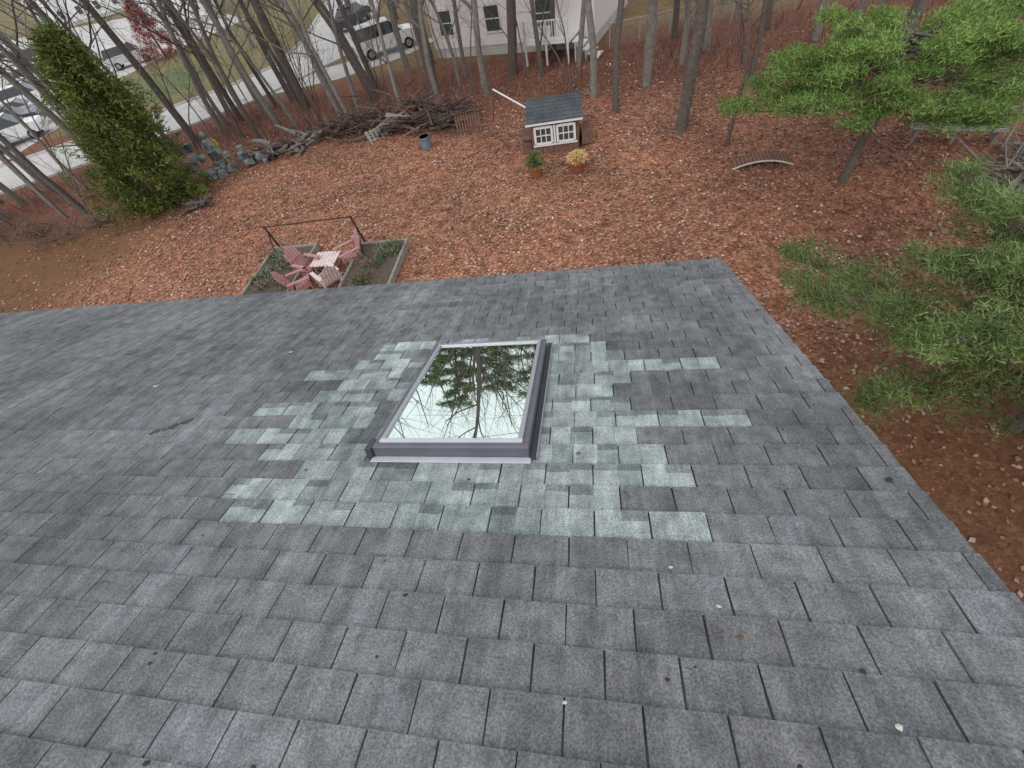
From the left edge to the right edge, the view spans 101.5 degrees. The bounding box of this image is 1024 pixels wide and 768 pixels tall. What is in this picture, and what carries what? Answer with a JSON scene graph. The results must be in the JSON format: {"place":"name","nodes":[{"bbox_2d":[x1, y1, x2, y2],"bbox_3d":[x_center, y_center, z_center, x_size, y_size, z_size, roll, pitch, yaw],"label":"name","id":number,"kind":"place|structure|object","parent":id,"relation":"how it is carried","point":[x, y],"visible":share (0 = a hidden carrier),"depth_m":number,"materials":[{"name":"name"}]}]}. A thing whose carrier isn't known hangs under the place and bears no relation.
{"place":"outdoors","nodes":[
{"label":"outdoors","id":0,"kind":"place"},
{"bbox_2d":[123,65,212,103],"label":"lawn","id":1,"kind":"structure","parent":0,"point":[145,85],"depth_m":36.83,"materials":[{"name":"green plant"}]},
{"bbox_2d":[0,0,379,194],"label":"road","id":2,"kind":"structure","parent":0,"point":[7,175],"depth_m":30.17,"materials":[{"name":"grey asphalt"}]},
{"bbox_2d":[335,2,371,31],"bbox_3d":[-14.273,-32.847,37.214,1.910,1.475,4.550,2,54,13],"label":"parked car","id":3,"kind":"object","parent":2,"relation":"on","point":[341,19],"visible":0.41,"depth_m":36.31,"materials":[{"name":"paint"}]},
{"bbox_2d":[269,38,432,94],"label":"driveway","id":4,"kind":"structure","parent":0,"point":[335,72],"depth_m":29.72,"materials":[{"name":"grey asphalt"}]},
{"bbox_2d":[351,17,415,60],"bbox_3d":[-9.097,-24.771,29.774,4.650,1.805,1.910,-24,52,-7],"label":"parked car","id":5,"kind":"object","parent":4,"relation":"on","point":[406,35],"visible":0.66,"depth_m":29.20,"materials":[{"name":"paint"}]},
{"bbox_2d":[0,0,1023,603],"bbox_3d":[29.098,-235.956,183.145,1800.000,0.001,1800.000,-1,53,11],"label":"ground","id":6,"kind":"structure","parent":0,"point":[952,502],"depth_m":15.45,"materials":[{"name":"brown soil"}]},
{"bbox_2d":[0,144,51,190],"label":"bare tree","id":7,"kind":"object","parent":6,"relation":"on","point":[20,163],"visible":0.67,"depth_m":23.51,"materials":[{"name":"grey plant"}]},
{"bbox_2d":[0,118,68,218],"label":"bare tree","id":8,"kind":"object","parent":6,"relation":"on","point":[36,189],"visible":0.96,"depth_m":20.10,"materials":[{"name":"grey plant"}]},
{"bbox_2d":[0,35,88,190],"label":"bare tree","id":9,"kind":"object","parent":6,"relation":"on","point":[36,137],"visible":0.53,"depth_m":21.52,"materials":[{"name":"grey plant"}]},
{"bbox_2d":[0,134,89,214],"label":"bare tree","id":10,"kind":"object","parent":6,"relation":"on","point":[29,164],"visible":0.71,"depth_m":19.72,"materials":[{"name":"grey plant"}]},
{"bbox_2d":[0,26,100,227],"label":"sapling","id":11,"kind":"object","parent":6,"relation":"on","point":[76,189],"visible":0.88,"depth_m":18.07,"materials":[{"name":"brown plant"}]},
{"bbox_2d":[0,66,114,178],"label":"bare tree","id":12,"kind":"object","parent":6,"relation":"on","point":[29,96],"visible":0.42,"depth_m":19.94,"materials":[{"name":"brown plant"}]},
{"bbox_2d":[0,0,122,128],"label":"bare tree","id":13,"kind":"object","parent":6,"relation":"on","point":[16,47],"visible":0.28,"depth_m":17.15,"materials":[{"name":"brown plant"}]},
{"bbox_2d":[0,201,125,252],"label":"hedge row brush","id":14,"kind":"object","parent":6,"relation":"on","point":[29,232],"visible":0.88,"depth_m":20.07,"materials":[{"name":"brown plant"}]},
{"bbox_2d":[0,0,133,138],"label":"bare tree","id":15,"kind":"object","parent":6,"relation":"on","point":[33,16],"visible":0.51,"depth_m":19.20,"materials":[{"name":"brown plant"}]},
{"bbox_2d":[0,0,137,181],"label":"bare tree","id":16,"kind":"object","parent":6,"relation":"on","point":[26,70],"visible":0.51,"depth_m":18.43,"materials":[{"name":"brown plant"}]},
{"bbox_2d":[0,30,138,193],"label":"bare tree","id":17,"kind":"object","parent":6,"relation":"on","point":[16,65],"visible":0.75,"depth_m":17.21,"materials":[{"name":"brown plant"}]},
{"bbox_2d":[20,0,125,28],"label":"walls","id":18,"kind":"structure","parent":6,"relation":"on","point":[70,7],"depth_m":79.28,"materials":[{"name":"white"}]},
{"bbox_2d":[2,0,166,93],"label":"bare tree","id":19,"kind":"object","parent":6,"relation":"on","point":[38,13],"visible":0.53,"depth_m":18.58,"materials":[{"name":"brown plant"}]},
{"bbox_2d":[13,0,160,142],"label":"bare tree","id":20,"kind":"object","parent":6,"relation":"on","point":[35,12],"visible":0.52,"depth_m":19.92,"materials":[{"name":"brown plant"}]},
{"bbox_2d":[0,0,181,153],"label":"bare tree","id":21,"kind":"object","parent":6,"relation":"on","point":[60,21],"visible":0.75,"depth_m":19.50,"materials":[{"name":"brown plant"}]},
{"bbox_2d":[25,17,211,227],"bbox_3d":[-17.265,-10.805,17.819,5.226,7.149,5.649,-8,52,6],"label":"arborvitae tree","id":22,"kind":"object","parent":6,"relation":"on","point":[66,59],"visible":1,"depth_m":17.43,"materials":[{"name":"green plant"}]},
{"bbox_2d":[0,13,244,164],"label":"parking lot","id":23,"kind":"structure","parent":6,"relation":"on","point":[19,144],"depth_m":54.18,"materials":[{"name":"grey asphalt"}]},
{"bbox_2d":[0,112,48,150],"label":"parked car","id":24,"kind":"object","parent":23,"relation":"on","point":[5,128],"visible":0.66,"depth_m":31.82,"materials":[{"name":"paint"}]},
{"bbox_2d":[0,81,51,100],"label":"parked car","id":25,"kind":"object","parent":23,"relation":"on","point":[10,90],"visible":0.16,"depth_m":38.78,"materials":[{"name":"paint"}]},
{"bbox_2d":[100,41,154,70],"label":"parked car","id":26,"kind":"object","parent":23,"relation":"on","point":[120,62],"visible":0.59,"depth_m":43.23,"materials":[{"name":"paint"}]},
{"bbox_2d":[121,0,218,35],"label":"walls","id":27,"kind":"structure","parent":23,"relation":"on","point":[201,12],"depth_m":54.03,"materials":[{"name":"white"}]},
{"bbox_2d":[71,0,197,141],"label":"bare tree","id":28,"kind":"object","parent":6,"relation":"on","point":[153,85],"visible":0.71,"depth_m":22.45,"materials":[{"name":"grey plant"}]},
{"bbox_2d":[67,0,208,150],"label":"sapling","id":29,"kind":"object","parent":6,"relation":"on","point":[194,143],"visible":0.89,"depth_m":21.90,"materials":[{"name":"brown plant"}]},
{"bbox_2d":[73,8,215,139],"bbox_3d":[-20.160,-16.690,22.728,4.905,7.033,2.916,22,61,26],"label":"sapling","id":30,"kind":"object","parent":6,"relation":"on","point":[174,87],"visible":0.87,"depth_m":22.44,"materials":[{"name":"brown plant"}]},
{"bbox_2d":[34,0,261,138],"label":"bare tree","id":31,"kind":"object","parent":6,"relation":"on","point":[236,97],"visible":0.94,"depth_m":19.84,"materials":[{"name":"brown plant"}]},
{"bbox_2d":[121,0,187,66],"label":"red maple","id":32,"kind":"object","parent":6,"relation":"on","point":[169,51],"visible":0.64,"depth_m":42.08,"materials":[{"name":"leaves"},{"name":"bark"}]},
{"bbox_2d":[86,0,222,131],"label":"bare tree","id":33,"kind":"object","parent":6,"relation":"on","point":[197,88],"visible":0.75,"depth_m":22.52,"materials":[{"name":"brown plant"}]},
{"bbox_2d":[105,0,243,136],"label":"bare tree","id":34,"kind":"object","parent":6,"relation":"on","point":[226,106],"visible":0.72,"depth_m":21.58,"materials":[{"name":"brown plant"}]},
{"bbox_2d":[131,0,225,124],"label":"bare tree","id":35,"kind":"object","parent":6,"relation":"on","point":[205,93],"visible":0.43,"depth_m":24.87,"materials":[{"name":"brown plant"}]},
{"bbox_2d":[110,0,251,123],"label":"bare tree","id":36,"kind":"object","parent":6,"relation":"on","point":[205,36],"visible":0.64,"depth_m":22.26,"materials":[{"name":"brown plant"}]},
{"bbox_2d":[90,0,277,106],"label":"bare tree","id":37,"kind":"object","parent":6,"relation":"on","point":[263,86],"visible":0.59,"depth_m":24.23,"materials":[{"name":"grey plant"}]},
{"bbox_2d":[96,0,280,124],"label":"bare tree","id":38,"kind":"object","parent":6,"relation":"on","point":[260,98],"visible":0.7,"depth_m":22.46,"materials":[{"name":"brown plant"}]},
{"bbox_2d":[182,194,213,215],"bbox_3d":[-14.588,-8.468,19.399,1.651,0.503,1.097,-20,52,-4],"label":"log pile","id":39,"kind":"object","parent":6,"relation":"on","point":[201,203],"visible":1,"depth_m":19.29,"materials":[{"name":"grey wood"}]},
{"bbox_2d":[167,0,243,121],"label":"bare tree","id":40,"kind":"object","parent":6,"relation":"on","point":[231,104],"visible":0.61,"depth_m":24.59,"materials":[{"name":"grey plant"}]},
{"bbox_2d":[199,132,228,168],"bbox_3d":[-15.409,-12.030,21.496,0.820,1.720,0.520,-1,53,11],"label":"garden statue","id":41,"kind":"object","parent":6,"relation":"on","point":[207,143],"visible":0.76,"depth_m":21.26,"materials":[{"name":"grey stone"}]},
{"bbox_2d":[171,0,268,140],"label":"sapling","id":42,"kind":"object","parent":6,"relation":"on","point":[225,66],"visible":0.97,"depth_m":19.93,"materials":[{"name":"brown plant"}]},
{"bbox_2d":[177,143,274,180],"bbox_3d":[-14.361,-11.520,20.944,4.117,1.866,1.242,-26,52,-8],"label":"rock pile","id":43,"kind":"object","parent":6,"relation":"on","point":[223,173],"visible":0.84,"depth_m":20.95,"materials":[{"name":"grey stone"}]},
{"bbox_2d":[172,0,297,127],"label":"bare tree","id":44,"kind":"object","parent":6,"relation":"on","point":[257,70],"visible":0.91,"depth_m":20.95,"materials":[{"name":"brown plant"}]},
{"bbox_2d":[181,0,300,105],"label":"bare tree","id":45,"kind":"object","parent":6,"relation":"on","point":[278,62],"visible":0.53,"depth_m":23.56,"materials":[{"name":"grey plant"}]},
{"bbox_2d":[182,0,328,129],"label":"sapling","id":46,"kind":"object","parent":6,"relation":"on","point":[295,50],"visible":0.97,"depth_m":19.78,"materials":[{"name":"brown plant"}]},
{"bbox_2d":[239,0,294,101],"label":"bare tree","id":47,"kind":"object","parent":6,"relation":"on","point":[277,74],"visible":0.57,"depth_m":25.77,"materials":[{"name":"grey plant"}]},
{"bbox_2d":[209,0,337,120],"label":"sapling","id":48,"kind":"object","parent":6,"relation":"on","point":[319,117],"visible":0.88,"depth_m":20.68,"materials":[{"name":"brown plant"}]},
{"bbox_2d":[201,0,350,120],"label":"bare tree","id":49,"kind":"object","parent":6,"relation":"on","point":[328,78],"visible":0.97,"depth_m":19.91,"materials":[{"name":"brown plant"}]},
{"bbox_2d":[234,124,323,161],"bbox_3d":[-12.070,-12.375,21.522,5.032,1.123,2.531,-17,52,-1],"label":"log pile","id":50,"kind":"object","parent":6,"relation":"on","point":[303,140],"visible":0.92,"depth_m":21.62,"materials":[{"name":"grey wood"}]},
{"bbox_2d":[240,243,319,294],"bbox_3d":[-8.197,-4.008,14.653,1.926,0.498,2.872,-1,53,11],"label":"raised garden bed","id":51,"kind":"object","parent":6,"relation":"on","point":[262,280],"visible":0.69,"depth_m":14.62,"materials":[{"name":"grey wood"}]},
{"bbox_2d":[250,0,309,108],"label":"bare tree","id":52,"kind":"object","parent":6,"relation":"on","point":[291,79],"visible":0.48,"depth_m":23.50,"materials":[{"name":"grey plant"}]},
{"bbox_2d":[270,266,314,290],"bbox_3d":[-7.115,-3.415,13.648,0.970,1.009,0.750,-25,52,-8],"label":"adirondack chair","id":53,"kind":"object","parent":6,"relation":"on","point":[285,282],"visible":0.91,"depth_m":13.67,"materials":[{"name":"red paint"}]},
{"bbox_2d":[247,0,341,115],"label":"bare tree","id":54,"kind":"object","parent":6,"relation":"on","point":[320,76],"visible":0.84,"depth_m":21.62,"materials":[{"name":"brown plant"}]},
{"bbox_2d":[245,0,360,111],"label":"bare tree","id":55,"kind":"object","parent":6,"relation":"on","point":[350,84],"visible":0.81,"depth_m":21.05,"materials":[{"name":"grey plant"}]},
{"bbox_2d":[283,246,324,280],"bbox_3d":[-7.089,-4.153,14.203,0.970,1.009,0.750,16,58,22],"label":"adirondack chair","id":56,"kind":"object","parent":6,"relation":"on","point":[294,252],"visible":0.67,"depth_m":14.20,"materials":[{"name":"red paint"}]},
{"bbox_2d":[262,215,365,254],"bbox_3d":[-7.008,-5.053,14.724,3.894,1.268,0.890,2,54,14],"label":"trellis frame","id":57,"kind":"object","parent":6,"relation":"on","point":[278,245],"visible":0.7,"depth_m":14.57,"materials":[{"name":"metal"}]},
{"bbox_2d":[309,261,342,287],"bbox_3d":[-5.987,-3.548,13.509,0.750,1.009,0.970,-42,56,-19],"label":"adirondack chair","id":58,"kind":"object","parent":6,"relation":"on","point":[324,278],"visible":0.89,"depth_m":13.40,"materials":[{"name":"pink paint"}]},
{"bbox_2d":[309,250,342,274],"bbox_3d":[-6.306,-4.128,14.370,0.895,0.455,0.800,-1,53,11],"label":"garden table","id":59,"kind":"object","parent":6,"relation":"on","point":[329,256],"visible":0.8,"depth_m":14.18,"materials":[{"name":"pink paint"}]},
{"bbox_2d":[310,0,378,99],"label":"oak tree","id":60,"kind":"object","parent":6,"relation":"on","point":[356,65],"visible":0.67,"depth_m":22.82,"materials":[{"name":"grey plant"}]},
{"bbox_2d":[333,228,362,267],"bbox_3d":[-5.520,-4.629,14.231,0.970,1.009,0.750,-33,54,-14],"label":"adirondack chair","id":61,"kind":"object","parent":6,"relation":"on","point":[353,250],"visible":0.81,"depth_m":14.21,"materials":[{"name":"red paint"}]},
{"bbox_2d":[336,0,376,87],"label":"bare tree","id":62,"kind":"object","parent":6,"relation":"on","point":[355,42],"visible":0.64,"depth_m":24.27,"materials":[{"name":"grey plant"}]},
{"bbox_2d":[339,0,401,111],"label":"bare tree","id":63,"kind":"object","parent":6,"relation":"on","point":[387,62],"visible":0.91,"depth_m":19.64,"materials":[{"name":"grey plant"}]},
{"bbox_2d":[338,236,409,286],"bbox_3d":[-4.582,-3.950,13.834,1.880,0.510,2.692,-1,53,11],"label":"raised garden bed","id":64,"kind":"object","parent":6,"relation":"on","point":[380,262],"visible":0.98,"depth_m":13.91,"materials":[{"name":"grey wood"}]},
{"bbox_2d":[294,78,491,144],"bbox_3d":[-6.298,-13.559,20.563,11.286,2.195,4.150,3,54,14],"label":"brush pile","id":65,"kind":"object","parent":6,"relation":"on","point":[336,127],"visible":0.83,"depth_m":20.66,"materials":[{"name":"brown wood"}]},
{"bbox_2d":[369,0,462,87],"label":"bare tree","id":66,"kind":"object","parent":6,"relation":"on","point":[446,38],"visible":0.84,"depth_m":21.44,"materials":[{"name":"grey plant"}]},
{"bbox_2d":[391,0,441,102],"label":"bare tree","id":67,"kind":"object","parent":6,"relation":"on","point":[421,27],"visible":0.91,"depth_m":20.51,"materials":[{"name":"grey plant"}]},
{"bbox_2d":[368,99,473,135],"bbox_3d":[-4.611,-12.990,20.282,5.444,1.425,2.422,-1,53,11],"label":"scrap lumber pile","id":68,"kind":"object","parent":6,"relation":"on","point":[405,118],"visible":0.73,"depth_m":20.24,"materials":[{"name":"grey wood"}]},
{"bbox_2d":[409,0,438,93],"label":"oak tree","id":69,"kind":"object","parent":6,"relation":"on","point":[417,29],"visible":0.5,"depth_m":22.23,"materials":[{"name":"brown plant"}]},
{"bbox_2d":[454,112,481,134],"bbox_3d":[-2.015,-11.982,19.242,1.200,0.750,0.063,-6,44,7],"label":"fence panel","id":70,"kind":"object","parent":6,"relation":"on","point":[466,129],"visible":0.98,"depth_m":19.21,"materials":[{"name":"brown wood"}]},
{"bbox_2d":[461,0,489,95],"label":"bare tree","id":71,"kind":"object","parent":6,"relation":"on","point":[482,72],"visible":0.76,"depth_m":20.31,"materials":[{"name":"grey plant"}]},
{"bbox_2d":[0,0,1021,217],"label":"underbrush","id":72,"kind":"object","parent":6,"relation":"on","point":[447,82],"visible":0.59,"depth_m":22.29,"materials":[{"name":"brown plant"}]},
{"bbox_2d":[0,5,1023,597],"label":"fallen leaves","id":73,"kind":"object","parent":6,"relation":"on","point":[674,229],"visible":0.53,"depth_m":14.82,"materials":[{"name":"brown plant"}]},
{"bbox_2d":[506,0,517,75],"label":"oak tree","id":74,"kind":"object","parent":6,"relation":"on","point":[512,37],"visible":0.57,"depth_m":21.67,"materials":[{"name":"grey plant"}]},
{"bbox_2d":[424,0,627,57],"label":"walls","id":75,"kind":"structure","parent":6,"relation":"on","point":[604,13],"depth_m":24.70,"materials":[{"name":"white paint"}]},
{"bbox_2d":[434,0,549,37],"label":"windows","id":76,"kind":"structure","parent":75,"relation":"attached to","point":[489,22],"depth_m":24.50,"materials":[{"name":"white paint"}]},
{"bbox_2d":[524,150,546,178],"bbox_3d":[0.873,-8.241,15.620,0.900,1.001,0.850,-1,53,11],"label":"potted shrub","id":77,"kind":"object","parent":6,"relation":"on","point":[534,165],"visible":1,"depth_m":15.51,"materials":[{"name":"green plant"}]},
{"bbox_2d":[500,0,572,92],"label":"sapling","id":78,"kind":"object","parent":6,"relation":"on","point":[570,84],"visible":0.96,"depth_m":19.05,"materials":[{"name":"brown plant"}]},
{"bbox_2d":[529,0,544,76],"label":"bare tree","id":79,"kind":"object","parent":6,"relation":"on","point":[539,54],"visible":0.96,"depth_m":21.05,"materials":[{"name":"grey plant"}]},
{"bbox_2d":[520,91,591,153],"bbox_3d":[1.762,-10.515,16.733,2.824,1.670,1.866,-1,53,11],"label":"playhouse","id":80,"kind":"object","parent":6,"relation":"on","point":[552,123],"visible":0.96,"depth_m":16.23,"materials":[{"name":"wood"}]},
{"bbox_2d":[533,122,577,153],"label":"windows","id":81,"kind":"structure","parent":80,"relation":"in","point":[563,130],"depth_m":16.45,"materials":[{"name":"wood"}]},
{"bbox_2d":[522,17,602,66],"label":"white deck","id":82,"kind":"structure","parent":6,"relation":"on","point":[571,32],"depth_m":22.36,"materials":[{"name":"paint"}]},
{"bbox_2d":[566,148,589,173],"bbox_3d":[2.427,-8.222,15.404,0.914,0.800,0.890,-1,53,11],"label":"potted mum","id":83,"kind":"object","parent":6,"relation":"on","point":[578,158],"visible":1,"depth_m":15.26,"materials":[{"name":"yellow plant"}]},
{"bbox_2d":[576,0,585,67],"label":"bare tree","id":84,"kind":"object","parent":6,"relation":"on","point":[581,35],"visible":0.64,"depth_m":21.17,"materials":[{"name":"grey plant"}]},
{"bbox_2d":[584,0,597,98],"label":"bare tree","id":85,"kind":"object","parent":6,"relation":"on","point":[593,48],"visible":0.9,"depth_m":18.05,"materials":[{"name":"grey plant"}]},
{"bbox_2d":[612,0,624,111],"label":"bare tree","id":86,"kind":"object","parent":6,"relation":"on","point":[616,62],"visible":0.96,"depth_m":16.80,"materials":[{"name":"grey plant"}]},
{"bbox_2d":[641,0,657,86],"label":"bare tree","id":87,"kind":"object","parent":6,"relation":"on","point":[649,41],"visible":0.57,"depth_m":17.77,"materials":[{"name":"grey plant"}]},
{"bbox_2d":[678,0,690,65],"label":"bare tree","id":88,"kind":"object","parent":6,"relation":"on","point":[682,55],"visible":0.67,"depth_m":19.28,"materials":[{"name":"grey plant"}]},
{"bbox_2d":[675,0,708,133],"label":"bare tree","id":89,"kind":"object","parent":6,"relation":"on","point":[699,30],"visible":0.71,"depth_m":14.36,"materials":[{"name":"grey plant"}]},
{"bbox_2d":[609,0,796,48],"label":"chain link fence","id":90,"kind":"object","parent":6,"relation":"on","point":[640,22],"visible":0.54,"depth_m":22.14,"materials":[{"name":"metal"}]},
{"bbox_2d":[702,0,713,51],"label":"bare tree","id":91,"kind":"object","parent":6,"relation":"on","point":[707,37],"visible":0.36,"depth_m":19.92,"materials":[{"name":"grey plant"}]},
{"bbox_2d":[748,0,768,80],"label":"bare tree","id":92,"kind":"object","parent":6,"relation":"on","point":[758,43],"visible":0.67,"depth_m":16.75,"materials":[{"name":"grey plant"}]},
{"bbox_2d":[730,151,793,169],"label":"garden bridge","id":93,"kind":"structure","parent":6,"relation":"on","point":[776,156],"depth_m":13.80,"materials":[{"name":"grey wood"}]},
{"bbox_2d":[699,0,850,144],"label":"bare tree","id":94,"kind":"object","parent":6,"relation":"on","point":[746,60],"visible":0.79,"depth_m":12.91,"materials":[{"name":"brown plant"}]},
{"bbox_2d":[712,0,1023,182],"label":"pine tree","id":95,"kind":"object","parent":6,"relation":"on","point":[973,36],"visible":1,"depth_m":9.84,"materials":[{"name":"green plant"}]},
{"bbox_2d":[768,150,1023,446],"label":"pine tree","id":96,"kind":"object","parent":6,"relation":"on","point":[1003,336],"visible":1,"depth_m":6.35,"materials":[{"name":"green plant"}]},
{"bbox_2d":[904,0,925,32],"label":"bare tree","id":97,"kind":"object","parent":6,"relation":"on","point":[918,8],"depth_m":17.08,"materials":[{"name":"grey plant"}]},
{"bbox_2d":[909,108,1018,146],"bbox_3d":[13.556,-7.809,12.710,2.300,0.830,0.520,18,59,24],"label":"wood bench","id":98,"kind":"object","parent":6,"relation":"on","point":[914,133],"visible":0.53,"depth_m":12.69,"materials":[{"name":"grey wood"}]},
{"bbox_2d":[923,85,1023,190],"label":"branch pile","id":99,"kind":"object","parent":6,"relation":"on","point":[1017,155],"visible":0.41,"depth_m":11.61,"materials":[{"name":"grey plant"}]},
{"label":"walls","id":100,"kind":"object","parent":6,"relation":"on","visible":0},
{"bbox_2d":[1,262,1023,767],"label":"roof deck","id":101,"kind":"structure","parent":100,"relation":"on","point":[595,574],"depth_m":1.52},
{"bbox_2d":[364,339,552,463],"bbox_3d":[-0.254,0.028,2.727,0.955,0.093,1.298,-1,33,11],"label":"skylight","id":102,"kind":"object","parent":101,"relation":"on","point":[474,402],"visible":1,"depth_m":2.49,"materials":[{"name":"clear glass"}]},
{"bbox_2d":[0,258,1023,767],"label":"roof shingles","id":103,"kind":"object","parent":101,"relation":"on","point":[86,406],"visible":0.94,"depth_m":1.73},
{"bbox_2d":[14,266,902,767],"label":"roof debris","id":104,"kind":"object","parent":103,"relation":"on","point":[898,726],"visible":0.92,"depth_m":1.61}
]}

